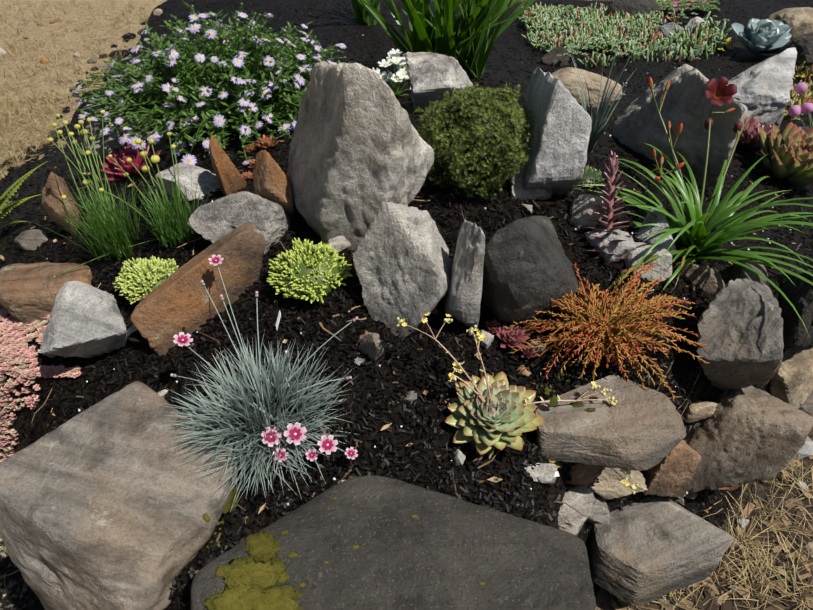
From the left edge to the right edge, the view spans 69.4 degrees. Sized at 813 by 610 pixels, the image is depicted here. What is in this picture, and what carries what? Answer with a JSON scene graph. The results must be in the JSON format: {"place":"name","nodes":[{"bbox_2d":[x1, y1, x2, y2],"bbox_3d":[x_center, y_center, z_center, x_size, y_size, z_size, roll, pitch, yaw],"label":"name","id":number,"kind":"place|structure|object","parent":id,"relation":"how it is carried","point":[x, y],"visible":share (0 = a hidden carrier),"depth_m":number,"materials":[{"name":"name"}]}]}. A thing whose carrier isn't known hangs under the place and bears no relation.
{"place":"outdoors","nodes":[
{"label":"outdoors","id":0,"kind":"place"},
{"bbox_2d":[0,0,812,609],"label":"ground","id":1,"kind":"structure","parent":0,"point":[602,596],"depth_m":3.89,"materials":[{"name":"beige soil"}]},
{"bbox_2d":[39,57,48,63],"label":"pebble","id":2,"kind":"object","parent":1,"relation":"on","point":[43,60],"visible":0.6,"depth_m":4.13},
{"bbox_2d":[0,21,146,609],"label":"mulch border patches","id":3,"kind":"object","parent":1,"relation":"on","point":[7,600],"visible":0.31,"depth_m":1.50,"materials":[{"name":"soil"}]},
{"bbox_2d":[0,538,37,609],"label":"pink sedum","id":4,"kind":"object","parent":3,"relation":"on","point":[1,539],"visible":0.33,"depth_m":1.45,"materials":[{"name":"plant"}]},
{"bbox_2d":[87,58,96,63],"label":"pebble","id":5,"kind":"object","parent":1,"relation":"on","point":[90,61],"visible":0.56,"depth_m":4.12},
{"bbox_2d":[0,0,812,609],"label":"mulch mound","id":6,"kind":"object","parent":1,"relation":"on","point":[324,26],"visible":0.21,"depth_m":1.43,"materials":[{"name":"soil"}]},
{"bbox_2d":[0,161,47,227],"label":"fern fronds","id":7,"kind":"object","parent":6,"relation":"on","point":[18,202],"visible":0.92,"depth_m":1.64,"materials":[{"name":"green plant"}]},
{"bbox_2d":[14,229,48,251],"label":"rock","id":8,"kind":"object","parent":6,"relation":"on","point":[28,240],"visible":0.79,"depth_m":1.57,"materials":[{"name":"stone"}]},
{"bbox_2d":[0,303,80,461],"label":"pink sedum","id":9,"kind":"object","parent":6,"relation":"on","point":[9,353],"visible":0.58,"depth_m":1.32,"materials":[{"name":"plant"}]},
{"bbox_2d":[0,262,92,323],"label":"brown rock","id":10,"kind":"object","parent":6,"relation":"on","point":[28,293],"visible":0.6,"depth_m":1.36,"materials":[{"name":"stone"}]},
{"bbox_2d":[42,172,85,233],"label":"brown rock","id":11,"kind":"object","parent":6,"relation":"on","point":[52,201],"visible":0.79,"depth_m":1.49,"materials":[{"name":"stone"}]},
{"bbox_2d":[40,281,126,357],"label":"grey rock","id":12,"kind":"object","parent":6,"relation":"on","point":[86,320],"visible":1,"depth_m":1.22,"materials":[{"name":"stone"}]},
{"bbox_2d":[37,114,146,260],"bbox_3d":[-0.723,-0.281,1.378,0.247,0.298,0.353,0,42,0],"label":"grass clump","id":13,"kind":"object","parent":6,"relation":"on","point":[116,236],"visible":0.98,"depth_m":1.39,"materials":[{"name":"green plant"}]},
{"bbox_2d":[47,110,104,198],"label":"yellow flowers","id":14,"kind":"object","parent":13,"relation":"attached to","point":[87,152],"visible":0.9,"depth_m":1.40,"materials":[{"name":"yellow plant"}]},
{"bbox_2d":[83,123,128,158],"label":"rock","id":15,"kind":"object","parent":6,"relation":"on","point":[111,137],"visible":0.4,"depth_m":1.94,"materials":[{"name":"stone"}]},
{"bbox_2d":[54,132,175,276],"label":"flowers","id":16,"kind":"object","parent":6,"relation":"on","point":[155,159],"visible":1,"depth_m":1.35,"materials":[{"name":"yellow plant"}]},
{"bbox_2d":[0,381,237,609],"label":"rock","id":17,"kind":"object","parent":6,"relation":"on","point":[107,503],"visible":0.85,"depth_m":0.98,"materials":[{"name":"stone"}]},
{"bbox_2d":[127,324,136,337],"bbox_3d":[-0.629,0.084,1.272,0.124,0.092,0.024,-11,43,-12],"label":"chip","id":18,"kind":"object","parent":6,"relation":"in","point":[131,329],"visible":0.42,"depth_m":1.26,"materials":[{"name":"grey"}]},
{"bbox_2d":[58,136,211,275],"bbox_3d":[-0.636,-0.256,1.378,0.384,0.291,0.302,0,42,0],"label":"grass clump","id":19,"kind":"object","parent":6,"relation":"on","point":[175,222],"visible":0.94,"depth_m":1.37,"materials":[{"name":"green plant"}]},
{"bbox_2d":[113,255,178,303],"bbox_3d":[-0.583,-0.059,1.337,0.155,0.084,0.160,-30,50,-29],"label":"sedum mound","id":20,"kind":"object","parent":6,"relation":"on","point":[138,279],"visible":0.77,"depth_m":1.31,"materials":[{"name":"plant"}]},
{"bbox_2d":[153,9,162,15],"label":"pebble","id":21,"kind":"object","parent":6,"relation":"on","point":[158,12],"visible":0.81,"depth_m":4.15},
{"bbox_2d":[157,389,168,397],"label":"pebble","id":22,"kind":"object","parent":6,"relation":"on","point":[162,393],"visible":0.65,"depth_m":1.19,"materials":[{"name":"stone"}]},
{"bbox_2d":[156,163,220,200],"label":"rock","id":23,"kind":"object","parent":6,"relation":"on","point":[207,180],"visible":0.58,"depth_m":1.48,"materials":[{"name":"stone"}]},
{"bbox_2d":[131,223,265,356],"bbox_3d":[-0.431,-0.034,1.266,0.333,0.130,0.084,-41,29,-12],"label":"rock","id":24,"kind":"object","parent":6,"relation":"on","point":[177,301],"visible":0.92,"depth_m":1.23,"materials":[{"name":"stone"}]},
{"bbox_2d":[67,2,353,165],"bbox_3d":[-0.604,-0.723,1.806,0.890,0.313,0.862,0,42,0],"label":"aster","id":25,"kind":"object","parent":6,"relation":"on","point":[285,99],"depth_m":1.73,"materials":[{"name":"plant"}]},
{"bbox_2d":[209,135,246,195],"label":"rock","id":26,"kind":"object","parent":6,"relation":"on","point":[230,179],"visible":0.83,"depth_m":1.43,"materials":[{"name":"stone"}]},
{"bbox_2d":[188,191,290,253],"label":"rock","id":27,"kind":"object","parent":6,"relation":"on","point":[219,218],"visible":0.58,"depth_m":1.31,"materials":[{"name":"stone"}]},
{"bbox_2d":[253,150,295,218],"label":"rock","id":28,"kind":"object","parent":6,"relation":"on","point":[272,182],"visible":0.69,"depth_m":1.31,"materials":[{"name":"stone"}]},
{"bbox_2d":[266,238,352,303],"bbox_3d":[-0.205,-0.073,1.258,0.183,0.122,0.182,0,42,0],"label":"sedum mound","id":29,"kind":"object","parent":6,"relation":"on","point":[305,271],"visible":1,"depth_m":1.22,"materials":[{"name":"plant"}]},
{"bbox_2d":[319,426,329,437],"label":"pebble","id":30,"kind":"object","parent":6,"relation":"on","point":[322,432],"visible":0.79,"depth_m":1.09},
{"bbox_2d":[326,236,350,252],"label":"rock","id":31,"kind":"object","parent":6,"relation":"on","point":[339,244],"visible":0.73,"depth_m":1.28,"materials":[{"name":"stone"}]},
{"bbox_2d":[286,61,433,250],"bbox_3d":[-0.102,-0.299,1.271,0.343,0.481,0.198,-4,42,-4],"label":"boulder","id":32,"kind":"object","parent":6,"relation":"on","point":[360,150],"visible":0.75,"depth_m":1.19,"materials":[{"name":"stone"}]},
{"bbox_2d":[354,357,365,365],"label":"pebble","id":33,"kind":"object","parent":6,"relation":"on","point":[359,361],"visible":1,"depth_m":1.16,"materials":[{"name":"stone"}]},
{"bbox_2d":[359,330,369,338],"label":"pebble","id":34,"kind":"object","parent":6,"relation":"on","point":[362,336],"visible":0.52,"depth_m":1.19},
{"bbox_2d":[351,0,379,25],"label":"iris leaves","id":35,"kind":"object","parent":6,"relation":"on","point":[362,14],"visible":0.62,"depth_m":3.56,"materials":[{"name":"green plant"}]},
{"bbox_2d":[358,332,383,361],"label":"rock","id":36,"kind":"object","parent":6,"relation":"on","point":[370,346],"visible":0.94,"depth_m":1.15,"materials":[{"name":"stone"}]},
{"bbox_2d":[212,200,558,476],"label":"chips","id":37,"kind":"object","parent":6,"relation":"on","point":[556,474],"visible":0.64,"depth_m":1.21,"materials":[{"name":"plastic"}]},
{"bbox_2d":[372,48,410,88],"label":"white flowers","id":38,"kind":"object","parent":6,"relation":"on","point":[394,55],"visible":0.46,"depth_m":2.02,"materials":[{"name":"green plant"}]},
{"bbox_2d":[191,475,595,609],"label":"slab rock","id":39,"kind":"object","parent":6,"relation":"on","point":[442,551],"visible":0.79,"depth_m":0.90,"materials":[{"name":"stone"}]},
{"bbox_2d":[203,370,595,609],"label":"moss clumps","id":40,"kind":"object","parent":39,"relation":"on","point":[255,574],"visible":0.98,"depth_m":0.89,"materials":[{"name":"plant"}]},
{"bbox_2d":[383,60,410,96],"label":"white plant flower stems","id":41,"kind":"object","parent":6,"relation":"on","point":[396,88],"visible":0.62,"depth_m":2.03,"materials":[{"name":"green plant"}]},
{"bbox_2d":[353,201,450,337],"bbox_3d":[0.002,-0.058,1.185,0.200,0.312,0.143,-11,43,-11],"label":"rock","id":42,"kind":"object","parent":6,"relation":"on","point":[401,262],"visible":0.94,"depth_m":1.15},
{"bbox_2d":[0,0,812,609],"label":"mulch chips","id":43,"kind":"object","parent":6,"relation":"on","point":[454,478],"visible":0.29,"depth_m":1.22,"materials":[{"name":"wood"}]},
{"bbox_2d":[164,254,357,511],"bbox_3d":[-0.268,0.148,1.105,0.395,0.287,0.457,0,42,0],"label":"dianthus plant","id":44,"kind":"object","parent":43,"relation":"on","point":[220,421],"depth_m":1.07,"materials":[{"name":"plant"}]},
{"bbox_2d":[0,27,802,517],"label":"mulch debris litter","id":45,"kind":"object","parent":43,"relation":"on","point":[434,311],"visible":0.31,"depth_m":1.24,"materials":[{"name":"wood"}]},
{"bbox_2d":[535,375,685,470],"bbox_3d":[0.392,0.231,1.139,0.294,0.070,0.187,-10,39,-5],"label":"rock","id":46,"kind":"object","parent":43,"relation":"on","point":[636,427],"visible":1,"depth_m":1.10,"materials":[{"name":"stone"}]},
{"bbox_2d":[654,0,719,10],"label":"ground cover plant","id":47,"kind":"object","parent":43,"relation":"on","point":[696,4],"depth_m":3.85,"materials":[{"name":"plant"}]},
{"bbox_2d":[403,391,416,401],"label":"pebble","id":48,"kind":"object","parent":6,"relation":"on","point":[412,395],"visible":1,"depth_m":1.14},
{"bbox_2d":[405,52,472,111],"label":"rock","id":49,"kind":"object","parent":6,"relation":"on","point":[433,77],"visible":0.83,"depth_m":1.76,"materials":[{"name":"stone"}]},
{"bbox_2d":[358,0,542,77],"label":"iris leaves","id":50,"kind":"object","parent":6,"relation":"on","point":[469,47],"visible":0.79,"depth_m":2.21,"materials":[{"name":"green plant"}]},
{"bbox_2d":[99,18,812,357],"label":"succulents","id":51,"kind":"object","parent":6,"relation":"on","point":[788,153],"visible":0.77,"depth_m":2.02,"materials":[{"name":"plant"}]},
{"bbox_2d":[454,449,465,465],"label":"pebble","id":52,"kind":"object","parent":6,"relation":"on","point":[459,457],"visible":1,"depth_m":1.09,"materials":[{"name":"stone"}]},
{"bbox_2d":[443,219,484,328],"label":"rock","id":53,"kind":"object","parent":6,"relation":"on","point":[462,299],"visible":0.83,"depth_m":1.14,"materials":[{"name":"stone"}]},
{"bbox_2d":[413,81,535,199],"bbox_3d":[0.172,-0.401,1.429,0.310,0.283,0.330,0,42,0],"label":"conifer ball","id":54,"kind":"object","parent":6,"relation":"on","point":[474,139],"visible":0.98,"depth_m":1.35,"materials":[{"name":"plant"}]},
{"bbox_2d":[477,330,493,349],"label":"rock","id":55,"kind":"object","parent":6,"relation":"on","point":[487,341],"visible":0.69,"depth_m":1.22,"materials":[{"name":"stone"}]},
{"bbox_2d":[396,312,638,494],"bbox_3d":[0.216,0.187,1.105,0.468,0.322,0.193,0,42,0],"label":"succulent plant","id":56,"kind":"object","parent":6,"relation":"on","point":[489,414],"visible":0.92,"depth_m":1.10,"materials":[{"name":"plant"}]},
{"bbox_2d":[516,365,530,375],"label":"pebble","id":57,"kind":"object","parent":6,"relation":"on","point":[523,370],"visible":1,"depth_m":1.20,"materials":[{"name":"stone"}]},
{"bbox_2d":[521,204,532,213],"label":"pebble","id":58,"kind":"object","parent":6,"relation":"on","point":[528,208],"visible":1,"depth_m":1.43,"materials":[{"name":"stone"}]},
{"bbox_2d":[481,215,578,324],"bbox_3d":[0.255,-0.058,1.275,0.253,0.347,0.185,-27,49,-27],"label":"rock","id":59,"kind":"object","parent":6,"relation":"on","point":[528,271],"visible":0.75,"depth_m":1.16,"materials":[{"name":"stone"}]},
{"bbox_2d":[509,169,552,200],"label":"rock","id":60,"kind":"object","parent":6,"relation":"on","point":[519,191],"visible":0.35,"depth_m":1.45,"materials":[{"name":"stone"}]},
{"bbox_2d":[531,339,545,353],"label":"pebble","id":61,"kind":"object","parent":6,"relation":"on","point":[541,349],"visible":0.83,"depth_m":1.24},
{"bbox_2d":[524,463,556,483],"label":"rock","id":62,"kind":"object","parent":6,"relation":"on","point":[544,472],"visible":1,"depth_m":1.10,"materials":[{"name":"stone"}]},
{"bbox_2d":[518,67,591,194],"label":"upright rock","id":63,"kind":"object","parent":6,"relation":"on","point":[561,123],"visible":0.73,"depth_m":1.38,"materials":[{"name":"stone"}]},
{"bbox_2d":[541,46,572,65],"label":"dark rock","id":64,"kind":"object","parent":6,"relation":"on","point":[551,58],"visible":0.71,"depth_m":2.87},
{"bbox_2d":[548,459,571,468],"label":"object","id":65,"kind":"object","parent":6,"relation":"on","point":[558,465],"visible":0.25,"depth_m":1.14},
{"bbox_2d":[558,485,594,535],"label":"rock","id":66,"kind":"object","parent":6,"relation":"on","point":[580,499],"visible":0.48,"depth_m":1.19,"materials":[{"name":"stone"}]},
{"bbox_2d":[551,67,622,107],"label":"tan boulder","id":67,"kind":"object","parent":6,"relation":"on","point":[568,76],"visible":0.52,"depth_m":2.17,"materials":[{"name":"stone"}]},
{"bbox_2d":[569,462,604,485],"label":"rock","id":68,"kind":"object","parent":6,"relation":"on","point":[582,474],"visible":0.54,"depth_m":1.21,"materials":[{"name":"stone"}]},
{"bbox_2d":[570,194,605,229],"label":"rock","id":69,"kind":"object","parent":6,"relation":"on","point":[582,208],"visible":0.85,"depth_m":1.43,"materials":[{"name":"stone"}]},
{"bbox_2d":[579,165,603,189],"bbox_3d":[0.483,-0.344,1.591,0.102,0.056,0.107,0,42,0],"label":"small green plant","id":70,"kind":"object","parent":6,"relation":"on","point":[591,176],"visible":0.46,"depth_m":1.57,"materials":[{"name":"plant"}]},
{"bbox_2d":[586,497,609,523],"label":"rock","id":71,"kind":"object","parent":6,"relation":"on","point":[599,513],"visible":0.6,"depth_m":1.34,"materials":[{"name":"stone"}]},
{"bbox_2d":[505,257,709,400],"bbox_3d":[0.422,0.037,1.239,0.428,0.184,0.333,0,42,0],"label":"orange shrub","id":72,"kind":"object","parent":6,"relation":"on","point":[599,322],"visible":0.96,"depth_m":1.22,"materials":[{"name":"plant"}]},
{"bbox_2d":[586,150,632,262],"bbox_3d":[0.480,-0.221,1.380,0.110,0.219,0.191,0,42,0],"label":"red spiky plant","id":73,"kind":"object","parent":6,"relation":"on","point":[609,201],"visible":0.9,"depth_m":1.38,"materials":[{"name":"plant"}]},
{"bbox_2d":[585,229,636,261],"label":"grey rock","id":74,"kind":"object","parent":6,"relation":"on","point":[619,248],"visible":0.85,"depth_m":1.38,"materials":[{"name":"stone"}]},
{"bbox_2d":[557,34,677,151],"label":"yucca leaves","id":75,"kind":"object","parent":6,"relation":"on","point":[596,130],"visible":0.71,"depth_m":1.68,"materials":[{"name":"plant"}]},
{"bbox_2d":[592,467,647,499],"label":"rock","id":76,"kind":"object","parent":6,"relation":"on","point":[610,485],"visible":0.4,"depth_m":1.34,"materials":[{"name":"stone"}]},
{"bbox_2d":[518,1,735,67],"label":"groundcover plant","id":77,"kind":"object","parent":6,"relation":"on","point":[659,46],"visible":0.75,"depth_m":3.35,"materials":[{"name":"plant"}]},
{"bbox_2d":[522,4,729,55],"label":"sedum rosettes","id":78,"kind":"object","parent":77,"relation":"on","point":[614,44],"visible":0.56,"depth_m":3.30,"materials":[{"name":"plant"}]},
{"bbox_2d":[607,0,659,17],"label":"dark rock","id":79,"kind":"object","parent":6,"relation":"on","point":[633,7],"visible":0.31,"depth_m":3.65,"materials":[{"name":"stone"}]},
{"bbox_2d":[624,242,671,281],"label":"rock","id":80,"kind":"object","parent":6,"relation":"on","point":[662,264],"visible":0.69,"depth_m":1.39,"materials":[{"name":"stone"}]},
{"bbox_2d":[637,205,675,255],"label":"rock","id":81,"kind":"object","parent":6,"relation":"on","point":[647,231],"visible":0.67,"depth_m":1.46,"materials":[{"name":"stone"}]},
{"bbox_2d":[589,495,733,605],"bbox_3d":[0.588,0.561,1.435,0.327,0.110,0.250,-14,44,-15],"label":"rock","id":82,"kind":"object","parent":6,"relation":"on","point":[648,549],"visible":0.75,"depth_m":1.37,"materials":[{"name":"stone"}]},
{"bbox_2d":[655,22,683,36],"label":"grey rock","id":83,"kind":"object","parent":6,"relation":"on","point":[665,29],"visible":0.5,"depth_m":3.45,"materials":[{"name":"stone"}]},
{"bbox_2d":[643,440,700,496],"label":"rock","id":84,"kind":"object","parent":6,"relation":"on","point":[671,473],"visible":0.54,"depth_m":1.37,"materials":[{"name":"stone"}]},
{"bbox_2d":[612,64,747,189],"bbox_3d":[0.881,-0.571,1.883,0.370,0.421,0.268,31,50,30],"label":"rock","id":85,"kind":"object","parent":6,"relation":"on","point":[687,104],"visible":0.71,"depth_m":1.78,"materials":[{"name":"stone"}]},
{"bbox_2d":[676,497,683,504],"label":"pebble","id":86,"kind":"object","parent":6,"relation":"on","point":[681,500],"visible":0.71,"depth_m":1.49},
{"bbox_2d":[564,77,812,338],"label":"daylily plant","id":87,"kind":"object","parent":6,"relation":"on","point":[697,235],"depth_m":1.47,"materials":[{"name":"plant"}]},
{"bbox_2d":[684,492,696,498],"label":"pebble","id":88,"kind":"object","parent":6,"relation":"on","point":[691,495],"visible":0.42,"depth_m":1.49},
{"bbox_2d":[686,17,704,32],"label":"grey rock","id":89,"kind":"object","parent":6,"relation":"on","point":[692,22],"visible":0.23,"depth_m":3.51,"materials":[{"name":"stone"}]},
{"bbox_2d":[674,262,724,295],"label":"grey rock","id":90,"kind":"object","parent":6,"relation":"on","point":[708,280],"visible":0.67,"depth_m":1.44,"materials":[{"name":"stone"}]},
{"bbox_2d":[684,400,716,422],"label":"rock","id":91,"kind":"object","parent":6,"relation":"on","point":[698,410],"visible":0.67,"depth_m":1.35,"materials":[{"name":"stone"}]},
{"bbox_2d":[719,485,739,490],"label":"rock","id":92,"kind":"object","parent":6,"relation":"on","point":[729,489],"visible":0.02,"depth_m":1.57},
{"bbox_2d":[697,278,783,389],"bbox_3d":[0.729,0.085,1.323,0.195,0.292,0.205,10,43,10],"label":"rock","id":93,"kind":"object","parent":6,"relation":"on","point":[740,328],"visible":0.98,"depth_m":1.24,"materials":[{"name":"stone"}]},
{"bbox_2d":[719,261,767,284],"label":"brown rock","id":94,"kind":"object","parent":6,"relation":"on","point":[734,271],"visible":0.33,"depth_m":1.45,"materials":[{"name":"stone"}]},
{"bbox_2d":[684,385,812,491],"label":"rock","id":95,"kind":"object","parent":6,"relation":"on","point":[746,435],"visible":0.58,"depth_m":1.35,"materials":[{"name":"stone"}]},
{"bbox_2d":[727,48,796,127],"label":"rock","id":96,"kind":"object","parent":6,"relation":"on","point":[763,93],"visible":0.79,"depth_m":2.31,"materials":[{"name":"stone"}]},
{"bbox_2d":[718,38,811,77],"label":"yellow sedum flowers","id":97,"kind":"object","parent":6,"relation":"on","point":[728,46],"visible":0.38,"depth_m":3.26,"materials":[{"name":"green plant"}]},
{"bbox_2d":[767,7,812,39],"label":"tan rock","id":98,"kind":"object","parent":6,"relation":"on","point":[799,20],"visible":0.42,"depth_m":3.36,"materials":[{"name":"stone"}]},
{"bbox_2d":[770,348,812,408],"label":"rock","id":99,"kind":"object","parent":6,"relation":"on","point":[791,382],"visible":0.42,"depth_m":1.67,"materials":[{"name":"stone"}]},
{"bbox_2d":[776,265,812,351],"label":"basalt rock","id":100,"kind":"object","parent":6,"relation":"on","point":[798,292],"visible":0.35,"depth_m":1.55,"materials":[{"name":"stone"}]},
{"bbox_2d":[778,32,812,76],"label":"basalt rock","id":101,"kind":"object","parent":6,"relation":"on","point":[802,44],"visible":0.48,"depth_m":2.97,"materials":[{"name":"stone"}]},
{"bbox_2d":[783,61,812,121],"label":"sedum mat","id":102,"kind":"object","parent":6,"relation":"on","point":[797,99],"visible":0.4,"depth_m":2.64,"materials":[{"name":"plant"}]},
{"bbox_2d":[788,82,812,128],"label":"pink flowers","id":103,"kind":"object","parent":6,"relation":"on","point":[804,108],"depth_m":2.30,"materials":[{"name":"plant"}]},
{"bbox_2d":[801,126,812,131],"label":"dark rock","id":104,"kind":"object","parent":6,"relation":"on","point":[804,129],"visible":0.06,"depth_m":2.31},
{"bbox_2d":[657,599,672,609],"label":"pebble","id":105,"kind":"object","parent":1,"relation":"on","point":[666,606],"visible":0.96,"depth_m":1.42,"materials":[{"name":"stone"}]},
{"bbox_2d":[726,581,736,592],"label":"pebble","id":106,"kind":"object","parent":1,"relation":"on","point":[733,588],"visible":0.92,"depth_m":1.46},
{"bbox_2d":[735,518,748,528],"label":"pebble","id":107,"kind":"object","parent":1,"relation":"on","point":[741,523],"visible":0.94,"depth_m":1.58,"materials":[{"name":"stone"}]},
{"bbox_2d":[794,478,807,488],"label":"pebble","id":108,"kind":"object","parent":1,"relation":"on","point":[802,484],"visible":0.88,"depth_m":1.66,"materials":[{"name":"stone"}]},
{"bbox_2d":[794,436,812,459],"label":"rock","id":109,"kind":"object","parent":1,"relation":"on","point":[805,450],"visible":0.19,"depth_m":1.72,"materials":[{"name":"stone"}]},
{"bbox_2d":[799,391,812,416],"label":"edge rock","id":110,"kind":"object","parent":1,"relation":"on","point":[806,407],"visible":0.19,"depth_m":1.81,"materials":[{"name":"stone"}]},
{"bbox_2d":[804,542,812,556],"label":"pebble","id":111,"kind":"object","parent":1,"relation":"on","point":[810,547],"visible":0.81,"depth_m":1.53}
]}

